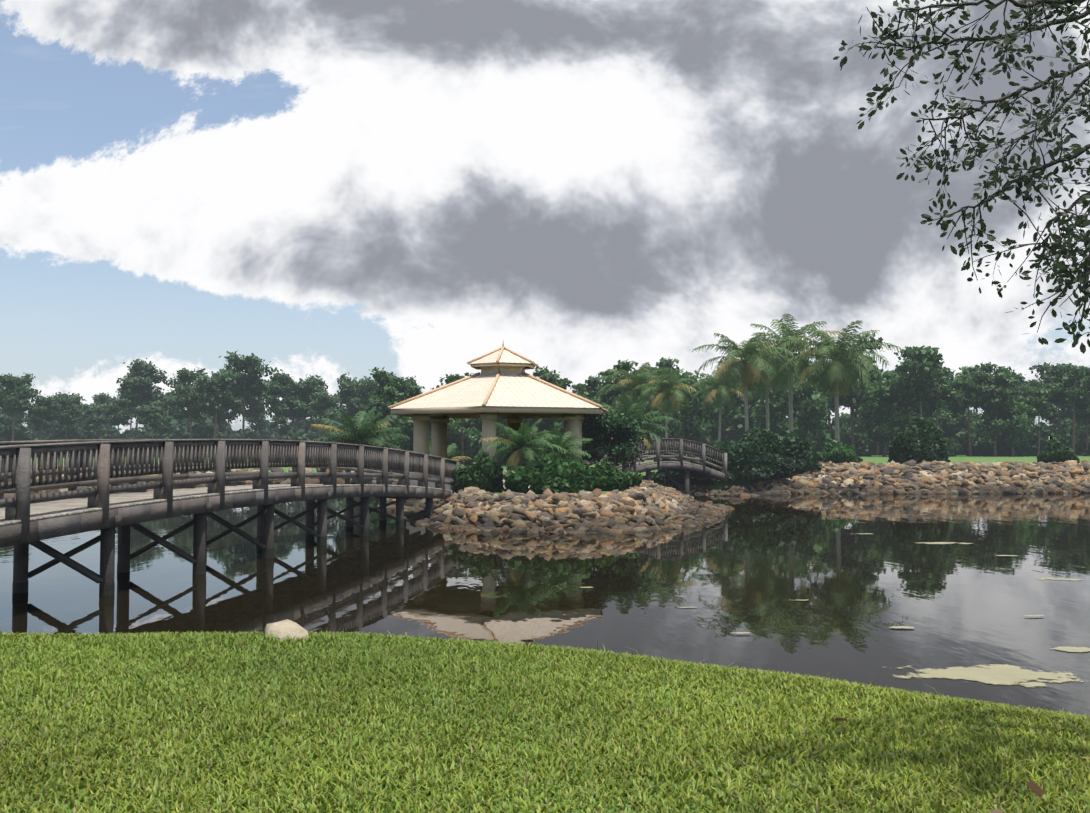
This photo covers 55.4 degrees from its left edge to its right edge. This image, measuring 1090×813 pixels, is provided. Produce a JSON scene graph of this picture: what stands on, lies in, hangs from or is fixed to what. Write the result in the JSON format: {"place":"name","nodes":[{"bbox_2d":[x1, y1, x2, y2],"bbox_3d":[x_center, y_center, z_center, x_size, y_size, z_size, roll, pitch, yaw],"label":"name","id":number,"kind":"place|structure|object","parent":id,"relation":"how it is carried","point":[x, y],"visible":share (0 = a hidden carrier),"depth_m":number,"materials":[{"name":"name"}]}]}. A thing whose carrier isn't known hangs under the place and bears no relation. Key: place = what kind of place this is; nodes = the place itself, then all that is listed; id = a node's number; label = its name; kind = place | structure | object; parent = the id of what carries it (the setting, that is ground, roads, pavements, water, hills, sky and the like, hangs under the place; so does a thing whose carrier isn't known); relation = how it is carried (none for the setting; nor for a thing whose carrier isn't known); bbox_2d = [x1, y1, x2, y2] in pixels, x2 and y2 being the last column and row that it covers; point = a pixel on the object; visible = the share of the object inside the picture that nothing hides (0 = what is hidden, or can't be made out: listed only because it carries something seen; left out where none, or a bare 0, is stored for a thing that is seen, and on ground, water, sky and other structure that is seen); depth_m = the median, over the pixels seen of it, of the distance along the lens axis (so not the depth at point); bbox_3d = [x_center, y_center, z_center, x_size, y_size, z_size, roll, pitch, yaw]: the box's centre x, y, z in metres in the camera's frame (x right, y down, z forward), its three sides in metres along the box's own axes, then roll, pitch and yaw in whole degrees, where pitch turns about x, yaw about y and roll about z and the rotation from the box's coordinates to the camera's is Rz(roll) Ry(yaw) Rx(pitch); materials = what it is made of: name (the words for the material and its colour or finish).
{"place":"outdoors","nodes":[
{"label":"outdoors","id":0,"kind":"place"},
{"bbox_2d":[0,483,1089,716],"bbox_3d":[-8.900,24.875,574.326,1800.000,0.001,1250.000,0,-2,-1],"label":"water","id":1,"kind":"structure","parent":0,"point":[810,585],"depth_m":18.58,"materials":[{"name":"black liquid"}]},
{"bbox_2d":[580,533,1089,687],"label":"algae patches","id":2,"kind":"object","parent":1,"relation":"on","point":[1005,674],"visible":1,"depth_m":11.50,"materials":[{"name":"plant"}]},
{"bbox_2d":[0,455,1089,812],"bbox_3d":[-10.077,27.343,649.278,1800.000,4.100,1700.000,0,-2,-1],"label":"ground","id":3,"kind":"structure","parent":0,"point":[718,485],"depth_m":5.76,"materials":[{"name":"green plant"}]},
{"bbox_2d":[0,412,37,457],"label":"bush","id":4,"kind":"object","parent":3,"relation":"on","point":[21,431],"visible":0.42,"depth_m":144.07,"materials":[{"name":"green plant"}]},
{"bbox_2d":[0,373,40,440],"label":"tree","id":5,"kind":"object","parent":3,"relation":"on","point":[15,391],"visible":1,"depth_m":140.70,"materials":[{"name":"green plant"}]},
{"bbox_2d":[25,394,61,439],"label":"tree","id":6,"kind":"object","parent":3,"relation":"on","point":[41,409],"visible":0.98,"depth_m":142.37,"materials":[{"name":"green plant"}]},
{"bbox_2d":[32,419,95,456],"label":"bush","id":7,"kind":"object","parent":3,"relation":"on","point":[74,431],"visible":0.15,"depth_m":148.26,"materials":[{"name":"green plant"}]},
{"bbox_2d":[51,395,86,439],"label":"tree","id":8,"kind":"object","parent":3,"relation":"on","point":[64,416],"visible":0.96,"depth_m":146.43,"materials":[{"name":"green plant"}]},
{"bbox_2d":[81,406,108,438],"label":"tree","id":9,"kind":"object","parent":3,"relation":"on","point":[93,420],"visible":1,"depth_m":150.98,"materials":[{"name":"green plant"}]},
{"bbox_2d":[82,419,123,438],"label":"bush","id":10,"kind":"object","parent":3,"relation":"on","point":[103,428],"visible":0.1,"depth_m":156.13,"materials":[{"name":"green plant"}]},
{"bbox_2d":[101,396,132,438],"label":"tree","id":11,"kind":"object","parent":3,"relation":"on","point":[121,415],"visible":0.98,"depth_m":151.14,"materials":[{"name":"green plant"}]},
{"bbox_2d":[116,358,167,438],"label":"tree","id":12,"kind":"object","parent":3,"relation":"on","point":[136,386],"visible":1,"depth_m":156.19,"materials":[{"name":"green plant"}]},
{"bbox_2d":[132,403,167,457],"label":"tree","id":13,"kind":"object","parent":3,"relation":"on","point":[154,417],"visible":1,"depth_m":143.09,"materials":[{"name":"green plant"}]},
{"bbox_2d":[136,414,177,457],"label":"bush","id":14,"kind":"object","parent":3,"relation":"on","point":[146,433],"visible":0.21,"depth_m":146.38,"materials":[{"name":"green plant"}]},
{"bbox_2d":[154,394,184,424],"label":"tree","id":15,"kind":"object","parent":3,"relation":"on","point":[168,409],"visible":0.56,"depth_m":150.21,"materials":[{"name":"green plant"}]},
{"bbox_2d":[166,383,205,438],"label":"tree","id":16,"kind":"object","parent":3,"relation":"on","point":[188,394],"visible":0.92,"depth_m":140.07,"materials":[{"name":"green plant"}]},
{"bbox_2d":[162,367,213,419],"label":"tree","id":17,"kind":"object","parent":3,"relation":"on","point":[187,377],"visible":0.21,"depth_m":155.72,"materials":[{"name":"green plant"}]},
{"bbox_2d":[169,413,232,457],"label":"bush","id":18,"kind":"object","parent":3,"relation":"on","point":[202,428],"visible":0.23,"depth_m":143.50,"materials":[{"name":"green plant"}]},
{"bbox_2d":[191,366,248,438],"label":"tree","id":19,"kind":"object","parent":3,"relation":"on","point":[219,397],"visible":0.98,"depth_m":139.42,"materials":[{"name":"green plant"}]},
{"bbox_2d":[211,404,246,435],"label":"tree","id":20,"kind":"object","parent":3,"relation":"on","point":[225,415],"visible":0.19,"depth_m":153.99,"materials":[{"name":"green plant"}]},
{"bbox_2d":[0,439,459,595],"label":"foot bridge","id":21,"kind":"structure","parent":3,"relation":"on","point":[26,518],"depth_m":20.55,"materials":[{"name":"grey wood"}]},
{"bbox_2d":[211,417,260,438],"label":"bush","id":22,"kind":"object","parent":3,"relation":"on","point":[249,434],"visible":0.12,"depth_m":158.45,"materials":[{"name":"green plant"}]},
{"bbox_2d":[217,350,276,438],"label":"tree","id":23,"kind":"object","parent":3,"relation":"on","point":[250,382],"visible":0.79,"depth_m":143.25,"materials":[{"name":"green plant"}]},
{"bbox_2d":[236,393,268,430],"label":"tree","id":24,"kind":"object","parent":3,"relation":"on","point":[256,407],"visible":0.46,"depth_m":162.83,"materials":[{"name":"green plant"}]},
{"bbox_2d":[245,408,269,435],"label":"tree","id":25,"kind":"object","parent":3,"relation":"on","point":[261,424],"visible":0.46,"depth_m":179.71,"materials":[{"name":"green plant"}]},
{"bbox_2d":[253,420,288,439],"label":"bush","id":26,"kind":"object","parent":3,"relation":"on","point":[267,433],"visible":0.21,"depth_m":184.12,"materials":[{"name":"green plant"}]},
{"bbox_2d":[260,367,300,439],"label":"tree","id":27,"kind":"object","parent":3,"relation":"on","point":[276,387],"visible":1,"depth_m":139.79,"materials":[{"name":"green plant"}]},
{"bbox_2d":[268,415,292,439],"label":"tree","id":28,"kind":"object","parent":3,"relation":"on","point":[284,427],"visible":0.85,"depth_m":156.07,"materials":[{"name":"green plant"}]},
{"bbox_2d":[264,619,308,640],"bbox_3d":[-2.190,1.970,8.808,0.362,0.260,0.548,1,-2,-19],"label":"lawn rock","id":29,"kind":"object","parent":3,"relation":"on","point":[283,629],"visible":0.5,"depth_m":8.82,"materials":[{"name":"stone"}]},
{"bbox_2d":[281,374,318,431],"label":"tree","id":30,"kind":"object","parent":3,"relation":"on","point":[303,390],"visible":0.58,"depth_m":151.31,"materials":[{"name":"green plant"}]},
{"bbox_2d":[288,416,342,457],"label":"bush","id":31,"kind":"object","parent":3,"relation":"on","point":[304,435],"visible":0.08,"depth_m":143.76,"materials":[{"name":"green plant"}]},
{"bbox_2d":[307,388,344,441],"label":"tree","id":32,"kind":"object","parent":3,"relation":"on","point":[326,403],"visible":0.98,"depth_m":139.18,"materials":[{"name":"green plant"}]},
{"bbox_2d":[335,372,377,432],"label":"tree","id":33,"kind":"object","parent":3,"relation":"on","point":[350,394],"visible":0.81,"depth_m":147.31,"materials":[{"name":"green plant"}]},
{"bbox_2d":[310,406,408,501],"bbox_3d":[-8.518,2.617,47.092,4.213,5.331,4.971,-1,-2,20],"label":"palm","id":34,"kind":"object","parent":3,"relation":"on","point":[365,434],"visible":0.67,"depth_m":47.00,"materials":[{"name":"green plant"}]},
{"bbox_2d":[360,367,395,424],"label":"tree","id":35,"kind":"object","parent":3,"relation":"on","point":[381,378],"visible":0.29,"depth_m":97.14,"materials":[{"name":"green plant"}]},
{"bbox_2d":[370,380,411,419],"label":"tree","id":36,"kind":"object","parent":3,"relation":"on","point":[393,394],"visible":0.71,"depth_m":90.32,"materials":[{"name":"green plant"}]},
{"bbox_2d":[386,376,422,411],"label":"tree","id":37,"kind":"object","parent":3,"relation":"on","point":[414,391],"visible":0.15,"depth_m":91.57,"materials":[{"name":"green plant"}]},
{"bbox_2d":[376,418,472,465],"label":"bush","id":38,"kind":"object","parent":3,"relation":"on","point":[455,437],"visible":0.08,"depth_m":89.77,"materials":[{"name":"green plant"}]},
{"bbox_2d":[392,397,466,453],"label":"tree","id":39,"kind":"object","parent":3,"relation":"on","point":[406,424],"visible":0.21,"depth_m":85.11,"materials":[{"name":"green plant"}]},
{"bbox_2d":[429,440,470,466],"bbox_3d":[-4.959,3.109,48.819,3.440,3.170,3.591,-2,-3,40],"label":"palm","id":40,"kind":"object","parent":3,"relation":"on","point":[450,452],"visible":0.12,"depth_m":48.92,"materials":[{"name":"green plant"}]},
{"bbox_2d":[430,372,480,465],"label":"tree","id":41,"kind":"object","parent":3,"relation":"on","point":[451,378],"visible":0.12,"depth_m":89.19,"materials":[{"name":"green plant"}]},
{"bbox_2d":[456,418,481,435],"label":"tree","id":42,"kind":"object","parent":3,"relation":"on","point":[468,424],"visible":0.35,"depth_m":97.68,"materials":[{"name":"green plant"}]},
{"bbox_2d":[463,427,481,465],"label":"tree","id":43,"kind":"object","parent":3,"relation":"on","point":[473,435],"visible":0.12,"depth_m":93.21,"materials":[{"name":"green plant"}]},
{"bbox_2d":[452,449,504,493],"bbox_3d":[-2.440,2.447,38.311,2.169,1.773,2.348,0,-2,-1],"label":"shrub","id":44,"kind":"object","parent":3,"relation":"on","point":[482,472],"visible":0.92,"depth_m":37.73,"materials":[{"name":"green plant"}]},
{"bbox_2d":[388,339,607,489],"bbox_3d":[-1.773,0.436,43.922,9.217,6.570,9.918,0,-2,-1],"label":"gazebo","id":45,"kind":"object","parent":3,"relation":"on","point":[489,416],"visible":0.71,"depth_m":42.18,"materials":[{"name":"paint"}]},
{"bbox_2d":[391,349,603,409],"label":"gazebo roof","id":46,"kind":"structure","parent":45,"relation":"attached to","point":[518,390],"depth_m":41.46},
{"bbox_2d":[497,419,544,447],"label":"tree","id":47,"kind":"object","parent":3,"relation":"on","point":[530,422],"visible":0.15,"depth_m":90.00,"materials":[{"name":"green plant"}]},
{"bbox_2d":[481,418,567,470],"bbox_3d":[-0.812,1.769,37.258,3.094,2.731,2.964,1,-2,-18],"label":"palm","id":48,"kind":"object","parent":3,"relation":"on","point":[523,450],"visible":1,"depth_m":37.09,"materials":[{"name":"green plant"}]},
{"bbox_2d":[500,452,594,493],"bbox_3d":[0.112,2.435,36.812,3.490,1.616,2.690,0,-2,-12],"label":"shrub","id":49,"kind":"object","parent":3,"relation":"on","point":[553,474],"visible":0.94,"depth_m":36.27,"materials":[{"name":"green plant"}]},
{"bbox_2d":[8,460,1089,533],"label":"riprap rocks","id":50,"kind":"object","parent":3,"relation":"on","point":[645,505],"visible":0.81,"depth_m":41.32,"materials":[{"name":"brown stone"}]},
{"bbox_2d":[533,366,577,434],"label":"tree","id":51,"kind":"object","parent":3,"relation":"on","point":[565,383],"visible":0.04,"depth_m":93.60,"materials":[{"name":"green plant"}]},
{"bbox_2d":[532,428,591,470],"bbox_3d":[0.526,1.999,38.850,2.876,2.394,2.588,2,-3,-43],"label":"palm","id":52,"kind":"object","parent":3,"relation":"on","point":[562,443],"visible":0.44,"depth_m":38.59,"materials":[{"name":"green plant"}]},
{"bbox_2d":[570,375,604,399],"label":"tree","id":53,"kind":"object","parent":3,"relation":"on","point":[592,385],"visible":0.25,"depth_m":106.53,"materials":[{"name":"green plant"}]},
{"bbox_2d":[564,410,649,469],"bbox_3d":[2.606,1.635,42.804,3.908,3.442,3.064,1,-3,-30],"label":"island tree","id":54,"kind":"object","parent":3,"relation":"on","point":[612,430],"visible":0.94,"depth_m":42.59,"materials":[{"name":"green plant"}]},
{"bbox_2d":[590,460,642,491],"bbox_3d":[2.493,2.673,39.412,2.152,1.293,2.792,1,-2,-25],"label":"shrub","id":55,"kind":"object","parent":3,"relation":"on","point":[606,475],"visible":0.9,"depth_m":38.58,"materials":[{"name":"green plant"}]},
{"bbox_2d":[592,359,642,409],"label":"tree","id":56,"kind":"object","parent":3,"relation":"on","point":[608,398],"visible":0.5,"depth_m":86.77,"materials":[{"name":"green plant"}]},
{"bbox_2d":[596,396,674,471],"bbox_3d":[3.790,1.765,46.801,3.812,4.436,3.936,1,-2,-25],"label":"palm","id":57,"kind":"object","parent":3,"relation":"on","point":[623,408],"visible":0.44,"depth_m":46.48,"materials":[{"name":"green plant"}]},
{"bbox_2d":[595,362,676,453],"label":"tall palm","id":58,"kind":"object","parent":3,"relation":"on","point":[634,380],"visible":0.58,"depth_m":71.67,"materials":[{"name":"green plant"}]},
{"bbox_2d":[588,438,726,494],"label":"bridge","id":59,"kind":"structure","parent":3,"relation":"on","point":[701,471],"depth_m":51.69,"materials":[{"name":"grey wood"}]},
{"bbox_2d":[645,357,682,375],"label":"tree","id":60,"kind":"object","parent":3,"relation":"on","point":[665,362],"visible":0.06,"depth_m":134.15,"materials":[{"name":"green plant"}]},
{"bbox_2d":[635,367,696,449],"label":"tall palm","id":61,"kind":"object","parent":3,"relation":"on","point":[655,400],"visible":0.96,"depth_m":67.57,"materials":[{"name":"green plant"}]},
{"bbox_2d":[660,404,683,437],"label":"tree","id":62,"kind":"object","parent":3,"relation":"on","point":[675,426],"visible":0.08,"depth_m":102.99,"materials":[{"name":"green plant"}]},
{"bbox_2d":[642,447,729,485],"bbox_3d":[7.850,3.316,58.168,4.064,2.157,5.612,1,-2,-25],"label":"dark shrub","id":63,"kind":"object","parent":3,"relation":"on","point":[657,477],"visible":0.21,"depth_m":57.15,"materials":[{"name":"green plant"}]},
{"bbox_2d":[652,367,730,441],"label":"tree","id":64,"kind":"object","parent":3,"relation":"on","point":[698,414],"visible":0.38,"depth_m":107.64,"materials":[{"name":"green plant"}]},
{"bbox_2d":[705,418,741,445],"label":"tree","id":65,"kind":"object","parent":3,"relation":"on","point":[712,439],"visible":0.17,"depth_m":119.94,"materials":[{"name":"green plant"}]},
{"bbox_2d":[691,369,758,441],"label":"tall palm","id":66,"kind":"object","parent":3,"relation":"on","point":[718,396],"visible":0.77,"depth_m":79.77,"materials":[{"name":"green plant"}]},
{"bbox_2d":[700,368,756,437],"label":"tree","id":67,"kind":"object","parent":3,"relation":"on","point":[736,415],"visible":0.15,"depth_m":120.32,"materials":[{"name":"green plant"}]},
{"bbox_2d":[692,436,795,480],"bbox_3d":[10.893,2.808,56.741,4.573,2.427,6.313,-2,-3,40],"label":"dark shrub","id":68,"kind":"object","parent":3,"relation":"on","point":[747,460],"visible":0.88,"depth_m":55.42,"materials":[{"name":"green plant"}]},
{"bbox_2d":[692,333,798,431],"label":"tall palm","id":69,"kind":"object","parent":3,"relation":"on","point":[745,370],"visible":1,"depth_m":69.40,"materials":[{"name":"green plant"}]},
{"bbox_2d":[726,338,800,428],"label":"tall palm","id":70,"kind":"object","parent":3,"relation":"on","point":[765,393],"visible":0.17,"depth_m":83.89,"materials":[{"name":"green plant"}]},
{"bbox_2d":[706,426,826,471],"bbox_3d":[12.297,2.414,59.504,7.015,2.696,5.081,1,-2,-18],"label":"dark shrub","id":71,"kind":"object","parent":3,"relation":"on","point":[797,450],"visible":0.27,"depth_m":59.01,"materials":[{"name":"green plant"}]},
{"bbox_2d":[748,371,833,437],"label":"tree","id":72,"kind":"object","parent":3,"relation":"on","point":[808,408],"visible":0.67,"depth_m":107.31,"materials":[{"name":"green plant"}]},
{"bbox_2d":[747,314,844,432],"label":"tall palm","id":73,"kind":"object","parent":3,"relation":"on","point":[788,335],"visible":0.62,"depth_m":75.92,"materials":[{"name":"green plant"}]},
{"bbox_2d":[809,426,848,451],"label":"bush","id":74,"kind":"object","parent":3,"relation":"on","point":[821,439],"visible":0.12,"depth_m":113.08,"materials":[{"name":"green plant"}]},
{"bbox_2d":[814,439,862,463],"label":"shrub","id":75,"kind":"object","parent":3,"relation":"on","point":[836,451],"visible":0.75,"depth_m":66.89,"materials":[{"name":"green plant"}]},
{"bbox_2d":[778,320,903,440],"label":"tall palm","id":76,"kind":"object","parent":3,"relation":"on","point":[833,374],"visible":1,"depth_m":70.68,"materials":[{"name":"green plant"}]},
{"bbox_2d":[839,423,872,455],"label":"bush","id":77,"kind":"object","parent":3,"relation":"on","point":[861,446],"visible":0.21,"depth_m":117.83,"materials":[{"name":"green plant"}]},
{"bbox_2d":[825,333,888,449],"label":"tree","id":78,"kind":"object","parent":3,"relation":"on","point":[849,396],"visible":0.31,"depth_m":114.02,"materials":[{"name":"green plant"}]},
{"bbox_2d":[854,424,898,454],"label":"bush","id":79,"kind":"object","parent":3,"relation":"on","point":[872,446],"visible":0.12,"depth_m":125.60,"materials":[{"name":"green plant"}]},
{"bbox_2d":[848,371,938,456],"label":"tree","id":80,"kind":"object","parent":3,"relation":"on","point":[893,419],"visible":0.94,"depth_m":110.17,"materials":[{"name":"green plant"}]},
{"bbox_2d":[887,414,950,463],"bbox_3d":[22.655,2.165,63.170,3.732,3.421,3.893,0,-2,-1],"label":"round shrub","id":81,"kind":"object","parent":3,"relation":"on","point":[919,439],"visible":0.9,"depth_m":62.24,"materials":[{"name":"green plant"}]},
{"bbox_2d":[887,345,956,414],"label":"tree","id":82,"kind":"object","parent":3,"relation":"on","point":[920,358],"visible":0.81,"depth_m":107.74,"materials":[{"name":"green plant"}]},
{"bbox_2d":[910,397,965,437],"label":"tree","id":83,"kind":"object","parent":3,"relation":"on","point":[941,417],"visible":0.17,"depth_m":124.42,"materials":[{"name":"green plant"}]},
{"bbox_2d":[914,364,969,425],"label":"tree","id":84,"kind":"object","parent":3,"relation":"on","point":[960,384],"visible":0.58,"depth_m":108.27,"materials":[{"name":"green plant"}]},
{"bbox_2d":[925,417,961,456],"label":"bush","id":85,"kind":"object","parent":3,"relation":"on","point":[953,446],"visible":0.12,"depth_m":112.66,"materials":[{"name":"green plant"}]},
{"bbox_2d":[934,403,983,441],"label":"tree","id":86,"kind":"object","parent":3,"relation":"on","point":[961,417],"visible":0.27,"depth_m":124.69,"materials":[{"name":"green plant"}]},
{"bbox_2d":[833,0,1089,353],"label":"branches","id":87,"kind":"object","parent":3,"relation":"on","point":[1060,268],"visible":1,"depth_m":5.00,"materials":[{"name":"green plant"}]},
{"bbox_2d":[834,687,1089,812],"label":"fallen oak leaves","id":88,"kind":"object","parent":3,"relation":"on","point":[1035,788],"visible":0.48,"depth_m":4.75,"materials":[{"name":"brown plant"}]},
{"bbox_2d":[944,370,993,455],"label":"tree","id":89,"kind":"object","parent":3,"relation":"on","point":[974,401],"visible":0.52,"depth_m":113.52,"materials":[{"name":"green plant"}]},
{"bbox_2d":[956,362,1001,428],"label":"tree","id":90,"kind":"object","parent":3,"relation":"on","point":[987,368],"visible":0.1,"depth_m":128.28,"materials":[{"name":"green plant"}]},
{"bbox_2d":[971,366,1019,456],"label":"tree","id":91,"kind":"object","parent":3,"relation":"on","point":[996,390],"visible":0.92,"depth_m":111.76,"materials":[{"name":"green plant"}]},
{"bbox_2d":[956,427,1036,456],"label":"bush","id":92,"kind":"object","parent":3,"relation":"on","point":[981,446],"visible":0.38,"depth_m":116.18,"materials":[{"name":"green plant"}]},
{"bbox_2d":[977,397,1045,456],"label":"tree","id":93,"kind":"object","parent":3,"relation":"on","point":[1010,424],"visible":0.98,"depth_m":111.98,"materials":[{"name":"green plant"}]},
{"bbox_2d":[1020,387,1061,455],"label":"tree","id":94,"kind":"object","parent":3,"relation":"on","point":[1041,397],"visible":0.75,"depth_m":113.49,"materials":[{"name":"green plant"}]},
{"bbox_2d":[1029,362,1077,432],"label":"tree","id":95,"kind":"object","parent":3,"relation":"on","point":[1040,368],"visible":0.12,"depth_m":133.41,"materials":[{"name":"green plant"}]},
{"bbox_2d":[1028,421,1079,453],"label":"bush","id":96,"kind":"object","parent":3,"relation":"on","point":[1046,432],"visible":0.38,"depth_m":118.49,"materials":[{"name":"green plant"}]},
{"bbox_2d":[1037,437,1079,462],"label":"shrub","id":97,"kind":"object","parent":3,"relation":"on","point":[1054,450],"visible":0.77,"depth_m":69.88,"materials":[{"name":"green plant"}]},
{"bbox_2d":[1046,410,1072,429],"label":"tree","id":98,"kind":"object","parent":3,"relation":"on","point":[1065,421],"visible":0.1,"depth_m":140.24,"materials":[{"name":"green plant"}]},
{"bbox_2d":[1044,363,1089,452],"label":"tree","id":99,"kind":"object","parent":3,"relation":"on","point":[1078,396],"visible":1,"depth_m":113.79,"materials":[{"name":"green plant"}]},
{"bbox_2d":[1055,420,1089,454],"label":"bush","id":100,"kind":"object","parent":3,"relation":"on","point":[1080,432],"visible":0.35,"depth_m":126.46,"materials":[{"name":"green plant"}]},
{"bbox_2d":[0,0,1089,433],"label":"sky","id":101,"kind":"structure","parent":0,"point":[327,189],"materials":[{"name":"white"}]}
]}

